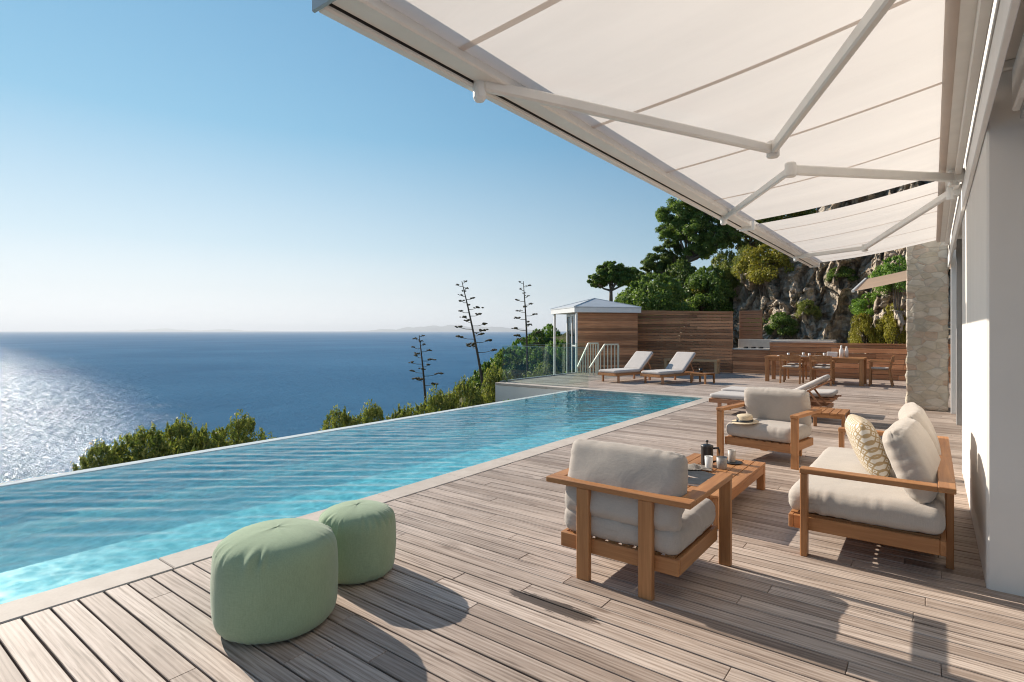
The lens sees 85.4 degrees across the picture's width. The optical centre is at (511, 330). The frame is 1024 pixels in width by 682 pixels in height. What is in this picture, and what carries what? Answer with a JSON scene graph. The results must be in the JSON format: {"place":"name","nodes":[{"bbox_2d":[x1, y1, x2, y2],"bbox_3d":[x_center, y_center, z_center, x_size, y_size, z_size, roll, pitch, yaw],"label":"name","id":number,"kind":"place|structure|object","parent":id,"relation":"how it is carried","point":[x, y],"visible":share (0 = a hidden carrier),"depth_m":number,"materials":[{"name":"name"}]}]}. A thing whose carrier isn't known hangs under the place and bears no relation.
{"place":"outdoors","nodes":[
{"label":"outdoors","id":0,"kind":"place"},
{"bbox_2d":[109,328,256,330],"bbox_3d":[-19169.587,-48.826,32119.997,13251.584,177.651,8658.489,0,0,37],"label":"distant coast","id":1,"kind":"structure","parent":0,"point":[164,329],"depth_m":30706.34},
{"bbox_2d":[0,331,566,482],"bbox_3d":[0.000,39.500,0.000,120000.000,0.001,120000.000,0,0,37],"label":"sea","id":2,"kind":"structure","parent":0,"point":[67,398],"depth_m":449.52,"materials":[{"name":"liquid"}]},
{"bbox_2d":[1,390,697,586],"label":"pool water","id":3,"kind":"structure","parent":0,"point":[568,394],"depth_m":10.10,"materials":[{"name":"blue liquid"}]},
{"bbox_2d":[0,0,815,330],"label":"sky","id":4,"kind":"structure","parent":0,"point":[245,165],"materials":[{"name":"blue"}]},
{"bbox_2d":[342,325,532,331],"bbox_3d":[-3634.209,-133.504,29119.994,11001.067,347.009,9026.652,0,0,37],"label":"distant hills","id":5,"kind":"structure","parent":0,"point":[446,328],"depth_m":27375.18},
{"bbox_2d":[458,332,660,407],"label":"hillside","id":6,"kind":"structure","parent":0,"point":[563,337],"depth_m":34.87,"materials":[{"name":"green plant"}]},
{"bbox_2d":[70,439,129,470],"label":"shrub","id":7,"kind":"object","parent":6,"relation":"on","point":[96,451],"visible":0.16,"depth_m":10.19,"materials":[{"name":"green plant"}]},
{"bbox_2d":[93,421,188,466],"bbox_3d":[-7.133,3.701,10.811,1.973,3.872,1.916,0,0,-23],"label":"shrub","id":8,"kind":"object","parent":6,"relation":"on","point":[134,443],"visible":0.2,"depth_m":10.64,"materials":[{"name":"green plant"}]},
{"bbox_2d":[147,413,210,458],"bbox_3d":[-6.665,3.654,11.214,1.507,4.039,1.720,0,0,6],"label":"shrub","id":9,"kind":"object","parent":6,"relation":"on","point":[177,428],"visible":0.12,"depth_m":11.06,"materials":[{"name":"green plant"}]},
{"bbox_2d":[167,423,226,453],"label":"shrub","id":10,"kind":"object","parent":6,"relation":"on","point":[201,439],"visible":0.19,"depth_m":10.74,"materials":[{"name":"green plant"}]},
{"bbox_2d":[211,409,275,446],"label":"shrub","id":11,"kind":"object","parent":6,"relation":"on","point":[246,427],"visible":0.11,"depth_m":11.50,"materials":[{"name":"green plant"}]},
{"bbox_2d":[319,404,356,430],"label":"shrub","id":12,"kind":"object","parent":6,"relation":"on","point":[344,419],"visible":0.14,"depth_m":13.73,"materials":[{"name":"green plant"}]},
{"bbox_2d":[0,382,710,623],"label":"swimming pool","id":13,"kind":"structure","parent":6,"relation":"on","point":[44,560],"depth_m":6.58,"materials":[{"name":"blue liquid"}]},
{"bbox_2d":[351,399,389,425],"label":"shrub","id":14,"kind":"object","parent":6,"relation":"on","point":[372,413],"visible":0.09,"depth_m":14.10,"materials":[{"name":"green plant"}]},
{"bbox_2d":[388,403,419,418],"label":"shrub","id":15,"kind":"object","parent":6,"relation":"on","point":[399,413],"visible":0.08,"depth_m":14.58,"materials":[{"name":"green plant"}]},
{"bbox_2d":[408,335,443,411],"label":"agave stalk","id":16,"kind":"object","parent":6,"relation":"on","point":[422,369],"visible":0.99,"depth_m":23.97,"materials":[{"name":"plant"}]},
{"bbox_2d":[415,384,453,414],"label":"shrub","id":17,"kind":"object","parent":6,"relation":"on","point":[434,401],"visible":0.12,"depth_m":15.28,"materials":[{"name":"green plant"}]},
{"bbox_2d":[439,375,484,409],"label":"shrub","id":18,"kind":"object","parent":6,"relation":"on","point":[473,397],"visible":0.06,"depth_m":15.77,"materials":[{"name":"green plant"}]},
{"bbox_2d":[455,280,496,394],"bbox_3d":[-1.433,0.605,21.939,1.713,5.207,1.444,0,0,37],"label":"agave stalk","id":19,"kind":"object","parent":6,"relation":"on","point":[474,343],"visible":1,"depth_m":21.97,"materials":[{"name":"green plant"}]},
{"bbox_2d":[466,360,498,399],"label":"shrub","id":20,"kind":"object","parent":6,"relation":"on","point":[485,365],"visible":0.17,"depth_m":29.78,"materials":[{"name":"green plant"}]},
{"bbox_2d":[479,361,507,403],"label":"shrub","id":21,"kind":"object","parent":6,"relation":"on","point":[491,378],"visible":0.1,"depth_m":16.44,"materials":[{"name":"green plant"}]},
{"bbox_2d":[490,347,520,371],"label":"shrub","id":22,"kind":"object","parent":6,"relation":"on","point":[500,359],"visible":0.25,"depth_m":31.68,"materials":[{"name":"green plant"}]},
{"bbox_2d":[497,367,514,379],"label":"shrub","id":23,"kind":"object","parent":6,"relation":"on","point":[509,376],"visible":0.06,"depth_m":24.98,"materials":[{"name":"green plant"}]},
{"bbox_2d":[506,357,532,378],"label":"shrub","id":24,"kind":"object","parent":6,"relation":"on","point":[517,372],"visible":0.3,"depth_m":27.57,"materials":[{"name":"green plant"}]},
{"bbox_2d":[505,337,537,359],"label":"shrub","id":25,"kind":"object","parent":6,"relation":"on","point":[520,351],"visible":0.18,"depth_m":33.82,"materials":[{"name":"green plant"}]},
{"bbox_2d":[511,281,541,375],"bbox_3d":[0.678,0.406,24.974,1.376,5.306,1.384,0,0,-4],"label":"agave stalk","id":26,"kind":"object","parent":6,"relation":"on","point":[526,341],"visible":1,"depth_m":24.96,"materials":[{"name":"plant"}]},
{"bbox_2d":[521,328,548,348],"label":"shrub","id":27,"kind":"object","parent":6,"relation":"on","point":[541,337],"visible":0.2,"depth_m":35.48,"materials":[{"name":"green plant"}]},
{"bbox_2d":[523,361,559,377],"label":"shrub","id":28,"kind":"object","parent":6,"relation":"on","point":[545,370],"visible":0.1,"depth_m":23.84,"materials":[{"name":"green plant"}]},
{"bbox_2d":[519,347,564,373],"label":"shrub","id":29,"kind":"object","parent":6,"relation":"on","point":[543,355],"visible":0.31,"depth_m":28.53,"materials":[{"name":"green plant"}]},
{"bbox_2d":[536,339,566,373],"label":"shrub","id":30,"kind":"object","parent":6,"relation":"on","point":[562,346],"visible":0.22,"depth_m":29.47,"materials":[{"name":"green plant"}]},
{"bbox_2d":[541,323,561,337],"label":"shrub","id":31,"kind":"object","parent":6,"relation":"on","point":[549,327],"visible":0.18,"depth_m":36.55,"materials":[{"name":"green plant"}]},
{"bbox_2d":[586,261,636,300],"bbox_3d":[6.836,-2.765,38.012,3.606,4.091,2.120,0,0,29],"label":"pine tree","id":32,"kind":"object","parent":6,"relation":"on","point":[618,275],"visible":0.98,"depth_m":37.67,"materials":[{"name":"green plant"}]},
{"bbox_2d":[617,288,648,321],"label":"shrub","id":33,"kind":"object","parent":6,"relation":"on","point":[628,291],"visible":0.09,"depth_m":27.77,"materials":[{"name":"green plant"}]},
{"bbox_2d":[614,282,655,349],"bbox_3d":[6.689,-0.562,28.941,3.165,4.177,3.141,0,0,12],"label":"shrub","id":34,"kind":"object","parent":6,"relation":"on","point":[618,296],"visible":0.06,"depth_m":28.79,"materials":[{"name":"green plant"}]},
{"bbox_2d":[620,267,650,287],"bbox_3d":[8.837,-2.813,40.044,2.567,3.780,1.755,0,0,37],"label":"pine tree","id":35,"kind":"object","parent":6,"relation":"on","point":[637,276],"visible":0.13,"depth_m":39.81,"materials":[{"name":"green plant"}]},
{"bbox_2d":[618,272,697,366],"bbox_3d":[6.885,-0.444,27.096,3.821,4.822,3.862,0,0,0],"label":"shrub","id":36,"kind":"object","parent":6,"relation":"on","point":[665,295],"visible":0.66,"depth_m":26.22,"materials":[{"name":"green plant"}]},
{"bbox_2d":[638,239,688,276],"bbox_3d":[8.893,-3.217,32.088,3.342,4.096,2.266,0,0,37],"label":"pine tree","id":37,"kind":"object","parent":6,"relation":"on","point":[665,257],"visible":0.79,"depth_m":31.70,"materials":[{"name":"green plant"}]},
{"bbox_2d":[747,316,766,326],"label":"shrub","id":38,"kind":"object","parent":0,"point":[764,320],"visible":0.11,"depth_m":25.41,"materials":[{"name":"green plant"}]},
{"bbox_2d":[660,181,950,377],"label":"cliff","id":39,"kind":"structure","parent":0,"point":[801,282],"depth_m":22.95,"materials":[{"name":"stone"}]},
{"bbox_2d":[662,258,700,313],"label":"shrub","id":40,"kind":"object","parent":39,"relation":"on","point":[681,269],"visible":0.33,"depth_m":29.43,"materials":[{"name":"green plant"}]},
{"bbox_2d":[681,281,719,309],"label":"shrub","id":41,"kind":"object","parent":39,"relation":"on","point":[703,292],"visible":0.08,"depth_m":28.13,"materials":[{"name":"green plant"}]},
{"bbox_2d":[655,197,747,261],"bbox_3d":[10.526,-4.620,30.606,5.184,6.743,3.537,0,0,15],"label":"pine tree","id":42,"kind":"object","parent":39,"relation":"on","point":[709,239],"visible":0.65,"depth_m":30.22,"materials":[{"name":"green plant"}]},
{"bbox_2d":[680,265,738,329],"bbox_3d":[10.076,-1.339,28.341,2.889,4.096,2.920,0,0,37],"label":"shrub","id":43,"kind":"object","parent":39,"relation":"on","point":[698,278],"visible":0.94,"depth_m":27.59,"materials":[{"name":"green plant"}]},
{"bbox_2d":[703,301,735,329],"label":"shrub","id":44,"kind":"object","parent":39,"relation":"on","point":[726,308],"visible":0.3,"depth_m":27.78,"materials":[{"name":"green plant"}]},
{"bbox_2d":[702,248,738,305],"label":"shrub","id":45,"kind":"object","parent":39,"relation":"on","point":[725,263],"visible":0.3,"depth_m":28.49,"materials":[{"name":"green plant"}]},
{"bbox_2d":[708,271,743,299],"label":"shrub","id":46,"kind":"object","parent":39,"relation":"on","point":[734,282],"visible":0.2,"depth_m":28.05,"materials":[{"name":"green plant"}]},
{"bbox_2d":[730,245,756,302],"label":"shrub","id":47,"kind":"object","parent":39,"relation":"on","point":[738,257],"visible":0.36,"depth_m":26.82,"materials":[{"name":"green plant"}]},
{"bbox_2d":[733,244,794,299],"bbox_3d":[11.858,-2.454,25.777,2.431,3.216,2.485,0,0,-13],"label":"shrub","id":48,"kind":"object","parent":39,"relation":"on","point":[763,251],"visible":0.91,"depth_m":25.46,"materials":[{"name":"green plant"}]},
{"bbox_2d":[728,208,816,250],"bbox_3d":[14.331,-4.872,29.990,6.727,5.811,3.190,0,0,37],"label":"tree","id":49,"kind":"object","parent":39,"relation":"on","point":[753,242],"visible":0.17,"depth_m":29.73,"materials":[{"name":"green plant"}]},
{"bbox_2d":[762,312,799,338],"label":"shrub","id":50,"kind":"object","parent":39,"relation":"on","point":[778,319],"visible":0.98,"depth_m":23.19,"materials":[{"name":"green plant"}]},
{"bbox_2d":[794,299,822,324],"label":"shrub","id":51,"kind":"object","parent":39,"relation":"on","point":[813,310],"visible":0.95,"depth_m":22.79,"materials":[{"name":"green plant"}]},
{"bbox_2d":[825,266,858,288],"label":"shrub","id":52,"kind":"object","parent":39,"relation":"on","point":[846,272],"visible":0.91,"depth_m":22.31,"materials":[{"name":"green plant"}]},
{"bbox_2d":[848,313,876,348],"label":"shrub","id":53,"kind":"object","parent":39,"relation":"on","point":[864,326],"visible":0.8,"depth_m":19.80,"materials":[{"name":"green plant"}]},
{"bbox_2d":[849,292,878,321],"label":"shrub","id":54,"kind":"object","parent":39,"relation":"on","point":[860,306],"visible":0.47,"depth_m":20.63,"materials":[{"name":"green plant"}]},
{"bbox_2d":[868,255,906,319],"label":"shrub","id":55,"kind":"object","parent":39,"relation":"on","point":[885,269],"visible":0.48,"depth_m":18.75,"materials":[{"name":"green plant"}]},
{"bbox_2d":[874,302,905,364],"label":"shrub","id":56,"kind":"object","parent":39,"relation":"on","point":[886,326],"visible":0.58,"depth_m":18.97,"materials":[{"name":"green plant"}]},
{"bbox_2d":[948,0,1023,596],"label":"house","id":57,"kind":"structure","parent":0,"point":[986,252],"depth_m":3.20,"materials":[{"name":"beige paint"}]},
{"bbox_2d":[312,0,993,229],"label":"retractable awning","id":58,"kind":"object","parent":57,"relation":"attached to","point":[740,114],"visible":1,"depth_m":2.97,"materials":[{"name":"fabric"}]},
{"bbox_2d":[739,181,961,267],"bbox_3d":[4.983,-1.383,7.886,2.089,0.515,4.766,0,0,37],"label":"retractable awning","id":59,"kind":"object","parent":57,"relation":"attached to","point":[921,214],"visible":0.98,"depth_m":7.21,"materials":[{"name":"fabric"}]},
{"bbox_2d":[852,264,950,292],"bbox_3d":[10.927,-1.610,15.057,2.585,1.225,3.469,0,0,37],"label":"awning","id":60,"kind":"object","parent":57,"relation":"attached to","point":[865,283],"visible":0.54,"depth_m":15.27,"materials":[{"name":"beige fabric"}]},
{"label":"deck base","id":61,"kind":"structure","parent":0,"visible":0},
{"bbox_2d":[0,369,1023,681],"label":"deck","id":62,"kind":"structure","parent":61,"relation":"on","point":[478,583],"depth_m":3.00,"materials":[{"name":"brown wood"}]},
{"bbox_2d":[210,518,337,644],"bbox_3d":[-1.220,1.257,2.876,0.608,0.485,0.611,0,0,17],"label":"pouf","id":63,"kind":"object","parent":62,"relation":"on","point":[274,580],"visible":1,"depth_m":2.65,"materials":[{"name":"green fabric"}]},
{"bbox_2d":[318,500,395,584],"bbox_3d":[-0.964,1.287,3.447,0.473,0.426,0.476,0,0,-33],"label":"pouf","id":64,"kind":"object","parent":62,"relation":"on","point":[364,531],"visible":0.87,"depth_m":3.27,"materials":[{"name":"green fabric"}]},
{"bbox_2d":[500,343,586,381],"bbox_3d":[3.000,1.031,18.327,2.930,1.178,7.270,0,0,37],"label":"glass balustrade","id":65,"kind":"object","parent":62,"relation":"on","point":[545,375],"visible":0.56,"depth_m":17.46,"materials":[{"name":"clear glass"}]},
{"bbox_2d":[577,342,598,373],"bbox_3d":[2.667,1.083,19.400,0.922,1.335,0.065,0,0,-28],"label":"stair railing","id":66,"kind":"object","parent":62,"relation":"on","point":[584,352],"visible":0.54,"depth_m":19.40,"materials":[{"name":"white metal"}]},
{"bbox_2d":[551,298,641,374],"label":"pavilion","id":67,"kind":"structure","parent":62,"relation":"on","point":[601,322],"depth_m":20.53,"materials":[{"name":"white paint"}]},
{"bbox_2d":[589,344,618,375],"bbox_3d":[3.149,1.097,18.901,1.280,1.305,0.064,0,0,-30],"label":"stair railing","id":68,"kind":"object","parent":62,"relation":"on","point":[596,357],"visible":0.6,"depth_m":18.89,"materials":[{"name":"white metal"}]},
{"bbox_2d":[598,351,653,382],"bbox_3d":[3.481,1.068,16.690,1.900,0.864,0.675,0,0,-39],"label":"sun lounger","id":69,"kind":"object","parent":62,"relation":"on","point":[638,361],"visible":0.98,"depth_m":16.70,"materials":[{"name":"white fabric"}]},
{"bbox_2d":[546,438,732,600],"bbox_3d":[0.815,1.093,3.524,0.920,0.813,0.780,0,0,37],"label":"armchair","id":70,"kind":"object","parent":62,"relation":"on","point":[644,502],"visible":1,"depth_m":3.24,"materials":[{"name":"beige fabric"}]},
{"bbox_2d":[640,352,695,384],"bbox_3d":[4.619,1.068,16.204,1.900,0.864,0.675,0,0,-39],"label":"sun lounger","id":71,"kind":"object","parent":62,"relation":"on","point":[680,363],"visible":0.99,"depth_m":16.24,"materials":[{"name":"white fabric"}]},
{"bbox_2d":[637,310,732,372],"bbox_3d":[6.165,0.338,21.003,4.240,2.325,0.120,0,0,37],"label":"wooden fence","id":72,"kind":"object","parent":62,"relation":"on","point":[717,345],"visible":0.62,"depth_m":20.64,"materials":[{"name":"brown wood"}]},
{"bbox_2d":[664,358,719,373],"bbox_3d":[6.438,1.260,19.906,1.900,0.480,0.340,0,0,37],"label":"bench","id":73,"kind":"object","parent":62,"relation":"on","point":[716,365],"visible":0.73,"depth_m":19.45,"materials":[{"name":"brown wood"}]},
{"bbox_2d":[690,372,714,383],"bbox_3d":[5.456,1.350,15.881,0.500,0.300,0.492,0,0,-39],"label":"side table","id":74,"kind":"object","parent":62,"relation":"on","point":[704,374],"visible":0.86,"depth_m":15.82,"materials":[{"name":"brown wood"}]},
{"bbox_2d":[686,453,765,528],"bbox_3d":[1.722,1.375,4.926,0.684,0.250,1.370,0,0,37],"label":"coffee table","id":75,"kind":"object","parent":62,"relation":"on","point":[746,473],"visible":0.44,"depth_m":4.94,"materials":[{"name":"brown wood"}]},
{"bbox_2d":[688,477,706,485],"bbox_3d":[1.463,1.242,4.576,0.260,0.016,0.200,0,0,25],"label":"magazine","id":76,"kind":"object","parent":75,"relation":"on","point":[695,481],"visible":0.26,"depth_m":4.54,"materials":[{"name":"paper"}]},
{"bbox_2d":[688,463,712,470],"bbox_3d":[1.654,1.214,4.998,0.267,0.042,0.203,0,0,2],"label":"napkin","id":77,"kind":"object","parent":75,"relation":"on","point":[693,466],"visible":0.73,"depth_m":4.95,"materials":[{"name":"fabric"}]},
{"bbox_2d":[688,470,715,479],"bbox_3d":[1.614,1.244,4.800,0.220,0.012,0.300,0,0,-33],"label":"magazine","id":78,"kind":"object","parent":75,"relation":"on","point":[699,474],"visible":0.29,"depth_m":4.78,"materials":[{"name":"paper"}]},
{"bbox_2d":[705,455,712,470],"bbox_3d":[1.765,1.187,4.975,0.072,0.125,0.072,0,0,37],"label":"tumbler","id":79,"kind":"object","parent":75,"relation":"on","point":[708,461],"visible":0.81,"depth_m":4.95,"materials":[{"name":"white ceramic"}]},
{"bbox_2d":[701,440,719,464],"bbox_3d":[1.836,1.131,5.158,0.162,0.236,0.112,0,0,-14],"label":"coffee press","id":80,"kind":"object","parent":75,"relation":"on","point":[706,448],"visible":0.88,"depth_m":5.12,"materials":[{"name":"black metal"}]},
{"bbox_2d":[716,456,726,469],"bbox_3d":[1.903,1.197,5.033,0.096,0.105,0.096,0,0,37],"label":"tumbler","id":81,"kind":"object","parent":75,"relation":"on","point":[721,462],"visible":1,"depth_m":5.00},
{"bbox_2d":[727,460,742,464],"bbox_3d":[2.088,1.244,5.244,0.176,0.012,0.176,0,0,37],"label":"saucer","id":82,"kind":"object","parent":75,"relation":"on","point":[736,462],"visible":0.71,"depth_m":5.21,"materials":[{"name":"grey ceramic"}]},
{"bbox_2d":[728,449,735,461],"bbox_3d":[2.080,1.183,5.250,0.072,0.110,0.072,0,0,37],"label":"tumbler","id":83,"kind":"object","parent":82,"relation":"on","point":[731,455],"visible":1,"depth_m":5.22,"materials":[{"name":"white ceramic"}]},
{"bbox_2d":[739,310,762,338],"bbox_3d":[8.815,0.378,20.475,0.800,2.245,0.120,0,0,37],"label":"board screen","id":84,"kind":"object","parent":62,"relation":"on","point":[750,330],"visible":0.5,"depth_m":20.44,"materials":[{"name":"brown wood"}]},
{"bbox_2d":[716,387,821,469],"bbox_3d":[3.035,1.092,6.559,0.780,0.816,0.920,0,0,-44],"label":"armchair","id":85,"kind":"object","parent":62,"relation":"on","point":[782,416],"visible":0.9,"depth_m":6.46,"materials":[{"name":"beige fabric"}]},
{"bbox_2d":[731,414,758,424],"bbox_3d":[2.715,1.021,6.471,0.300,0.085,0.300,-4,2,37],"label":"straw hat","id":86,"kind":"object","parent":85,"relation":"on","point":[744,419],"visible":1,"depth_m":6.41,"materials":[{"name":"beige wicker"}]},
{"bbox_2d":[709,375,833,409],"bbox_3d":[4.545,1.123,9.794,1.905,0.754,0.675,0,0,37],"label":"sun lounger","id":87,"kind":"object","parent":62,"relation":"on","point":[719,398],"visible":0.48,"depth_m":9.65,"materials":[{"name":"white fabric"}]},
{"bbox_2d":[721,386,841,405],"bbox_3d":[5.111,1.292,10.620,2.010,0.415,0.675,0,0,37],"label":"sun lounger","id":88,"kind":"object","parent":62,"relation":"on","point":[829,395],"visible":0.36,"depth_m":10.02,"materials":[{"name":"white fabric"}]},
{"bbox_2d":[732,339,835,373],"bbox_3d":[9.301,0.900,19.052,3.105,1.200,0.840,0,0,37],"label":"outdoor kitchen","id":89,"kind":"object","parent":62,"relation":"on","point":[750,354],"visible":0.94,"depth_m":19.35,"materials":[{"name":"stone"}]},
{"bbox_2d":[779,355,803,383],"bbox_3d":[8.013,1.091,15.893,0.560,0.823,0.571,0,0,37],"label":"dining chair","id":90,"kind":"object","parent":62,"relation":"on","point":[783,358],"visible":1,"depth_m":15.78,"materials":[{"name":"brown wood"}]},
{"bbox_2d":[785,352,806,379],"bbox_3d":[8.719,1.091,17.040,0.560,0.823,0.571,0,0,37],"label":"dining chair","id":91,"kind":"object","parent":62,"relation":"on","point":[788,363],"visible":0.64,"depth_m":17.04,"materials":[{"name":"brown wood"}]},
{"bbox_2d":[765,355,866,385],"bbox_3d":[8.793,1.125,16.111,2.500,0.750,0.944,0,0,37],"label":"dining table","id":92,"kind":"object","parent":62,"relation":"on","point":[862,361],"visible":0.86,"depth_m":15.67,"materials":[{"name":"brown wood"}]},
{"bbox_2d":[827,352,837,356],"bbox_3d":[9.121,0.674,15.799,0.260,0.150,0.100,0,0,37],"label":"serving box","id":93,"kind":"object","parent":92,"relation":"on","point":[833,354],"visible":0.78,"depth_m":15.74,"materials":[{"name":"white ceramic"}]},
{"bbox_2d":[839,345,843,356],"bbox_3d":[9.274,0.577,15.620,0.110,0.345,0.109,0,0,37],"label":"bottle","id":94,"kind":"object","parent":92,"relation":"on","point":[841,352],"visible":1,"depth_m":15.59,"materials":[{"name":"white ceramic"}]},
{"bbox_2d":[809,355,834,385],"bbox_3d":[8.608,1.091,15.403,0.560,0.823,0.571,0,0,37],"label":"dining chair","id":95,"kind":"object","parent":62,"relation":"on","point":[813,358],"visible":0.98,"depth_m":15.29,"materials":[{"name":"brown wood"}]},
{"bbox_2d":[814,353,832,381],"bbox_3d":[9.317,1.091,16.586,0.560,0.823,0.571,0,0,37],"label":"dining chair","id":96,"kind":"object","parent":62,"relation":"on","point":[821,354],"visible":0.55,"depth_m":16.49,"materials":[{"name":"brown wood"}]},
{"bbox_2d":[811,407,849,426],"bbox_3d":[4.775,1.350,8.364,0.492,0.300,0.620,0,0,37],"label":"side table","id":97,"kind":"object","parent":62,"relation":"on","point":[834,413],"visible":0.62,"depth_m":8.17,"materials":[{"name":"brown wood"}]},
{"bbox_2d":[769,342,950,382],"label":"board wall","id":98,"kind":"structure","parent":62,"relation":"on","point":[843,370],"depth_m":17.39,"materials":[{"name":"brown wood"}]},
{"bbox_2d":[788,402,956,569],"bbox_3d":[2.802,1.057,4.276,0.924,0.886,1.990,0,0,37],"label":"sofa","id":99,"kind":"object","parent":62,"relation":"on","point":[907,503],"visible":0.98,"depth_m":3.58,"materials":[{"name":"white fabric"}]},
{"bbox_2d":[845,414,891,476],"bbox_3d":[2.714,0.876,4.241,0.189,0.449,0.530,-24,-9,21],"label":"patterned pillow","id":100,"kind":"object","parent":99,"relation":"on","point":[865,440],"visible":0.93,"depth_m":4.03,"materials":[{"name":"beige fabric"}]},
{"bbox_2d":[869,356,894,386],"bbox_3d":[10.088,1.091,15.129,0.571,0.823,0.560,0,0,37],"label":"dining chair","id":101,"kind":"object","parent":62,"relation":"on","point":[872,368],"visible":1,"depth_m":15.03,"materials":[{"name":"brown wood"}]},
{"bbox_2d":[905,240,949,411],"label":"stone pillar","id":102,"kind":"structure","parent":62,"relation":"on","point":[927,334],"depth_m":10.41,"materials":[{"name":"beige stone"}]}
]}

